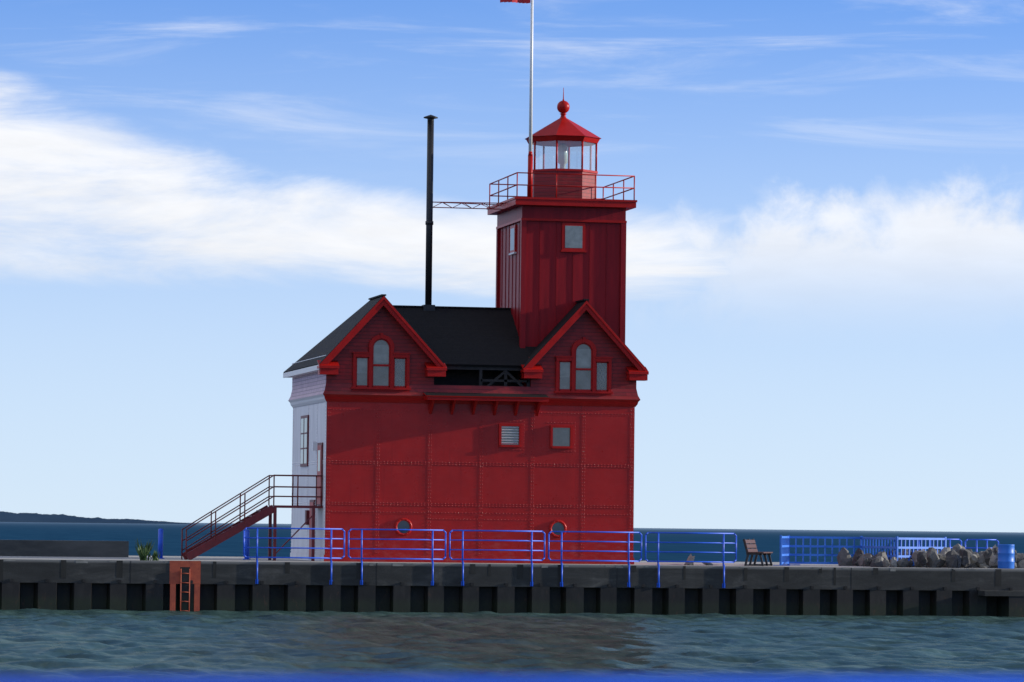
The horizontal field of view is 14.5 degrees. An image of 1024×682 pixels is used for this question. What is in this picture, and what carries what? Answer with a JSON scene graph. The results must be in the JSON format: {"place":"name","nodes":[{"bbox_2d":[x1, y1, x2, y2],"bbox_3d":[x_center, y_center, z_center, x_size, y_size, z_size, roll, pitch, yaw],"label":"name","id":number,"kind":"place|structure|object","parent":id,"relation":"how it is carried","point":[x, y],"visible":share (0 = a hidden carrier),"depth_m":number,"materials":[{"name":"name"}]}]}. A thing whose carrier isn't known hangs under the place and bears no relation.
{"place":"outdoors","nodes":[
{"label":"outdoors","id":0,"kind":"place"},
{"bbox_2d":[0,540,128,556],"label":"low wall","id":1,"kind":"structure","parent":0,"point":[58,548],"depth_m":139.83,"materials":[{"name":"grey concrete"}]},
{"bbox_2d":[0,608,1023,675],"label":"channel water","id":2,"kind":"structure","parent":0,"point":[60,642],"depth_m":96.36,"materials":[{"name":"blue liquid"}]},
{"bbox_2d":[0,582,1023,616],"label":"pier wall","id":3,"kind":"structure","parent":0,"point":[302,598],"depth_m":131.87,"materials":[{"name":"grey concrete"}]},
{"bbox_2d":[169,561,200,610],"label":"ladder","id":4,"kind":"object","parent":3,"relation":"attached to","point":[183,572],"visible":0.8,"depth_m":129.56,"materials":[{"name":"orange metal"}]},
{"bbox_2d":[0,556,1023,590],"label":"pier","id":5,"kind":"structure","parent":3,"relation":"on","point":[214,570],"depth_m":132.02,"materials":[{"name":"grey concrete"}]},
{"bbox_2d":[135,539,159,560],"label":"deck weeds","id":6,"kind":"object","parent":5,"relation":"on","point":[143,552],"visible":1,"depth_m":129.66,"materials":[{"name":"green plant"}]},
{"bbox_2d":[158,528,250,559],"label":"bollards","id":7,"kind":"object","parent":5,"relation":"on","point":[160,540],"visible":0.94,"depth_m":136.47,"materials":[{"name":"metal"}]},
{"bbox_2d":[181,475,322,560],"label":"stairs","id":8,"kind":"structure","parent":5,"relation":"on","point":[201,547],"depth_m":133.86,"materials":[{"name":"metal"}]},
{"bbox_2d":[288,306,639,563],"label":"lighthouse building","id":9,"kind":"structure","parent":5,"relation":"on","point":[387,434],"depth_m":134.79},
{"bbox_2d":[283,294,648,380],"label":"roof","id":10,"kind":"structure","parent":9,"relation":"on","point":[451,329],"depth_m":135.62,"materials":[{"name":"black"}]},
{"bbox_2d":[422,0,533,310],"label":"flagpole and stovepipe","id":11,"kind":"object","parent":9,"relation":"on","point":[428,306],"visible":1,"depth_m":137.67,"materials":[{"name":"black metal"}]},
{"bbox_2d":[243,527,998,587],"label":"railing","id":12,"kind":"object","parent":5,"relation":"on","point":[462,559],"visible":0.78,"depth_m":131.76,"materials":[{"name":"blue metal"}]},
{"bbox_2d":[743,539,772,565],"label":"park bench","id":13,"kind":"object","parent":5,"relation":"on","point":[749,543],"visible":0.98,"depth_m":135.69,"materials":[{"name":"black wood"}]},
{"bbox_2d":[684,544,1023,568],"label":"rock pile","id":14,"kind":"object","parent":5,"relation":"on","point":[958,556],"visible":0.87,"depth_m":137.22,"materials":[{"name":"grey stone"}]},
{"bbox_2d":[773,535,946,566],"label":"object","id":15,"kind":"object","parent":5,"relation":"on","point":[785,546],"visible":0.77,"depth_m":139.78,"materials":[{"name":"blue metal"}]},
{"bbox_2d":[997,544,1014,568],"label":"blue barrel","id":16,"kind":"object","parent":5,"relation":"on","point":[1006,553],"visible":1,"depth_m":136.06,"materials":[{"name":"blue"}]},
{"bbox_2d":[0,522,1023,561],"bbox_3d":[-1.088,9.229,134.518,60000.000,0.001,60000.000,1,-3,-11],"label":"water surface","id":17,"kind":"object","parent":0,"point":[766,540],"depth_m":987.62,"materials":[{"name":"blue liquid"}]},
{"bbox_2d":[0,511,189,523],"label":"shoreline","id":18,"kind":"structure","parent":17,"relation":"on","point":[26,517],"depth_m":6949.82,"materials":[{"name":"green plant"}]},
{"bbox_2d":[0,676,1023,681],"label":"strip","id":19,"kind":"object","parent":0,"point":[511,678],"visible":1,"depth_m":3.99,"materials":[{"name":"paint"}]},
{"bbox_2d":[0,0,1023,531],"label":"sky","id":20,"kind":"structure","parent":0,"point":[824,316],"materials":[{"name":"blue"}]},
{"bbox_2d":[487,88,636,379],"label":"lighthouse tower","id":21,"kind":"structure","parent":0,"point":[560,241],"depth_m":136.76,"materials":[{"name":"red metal"}]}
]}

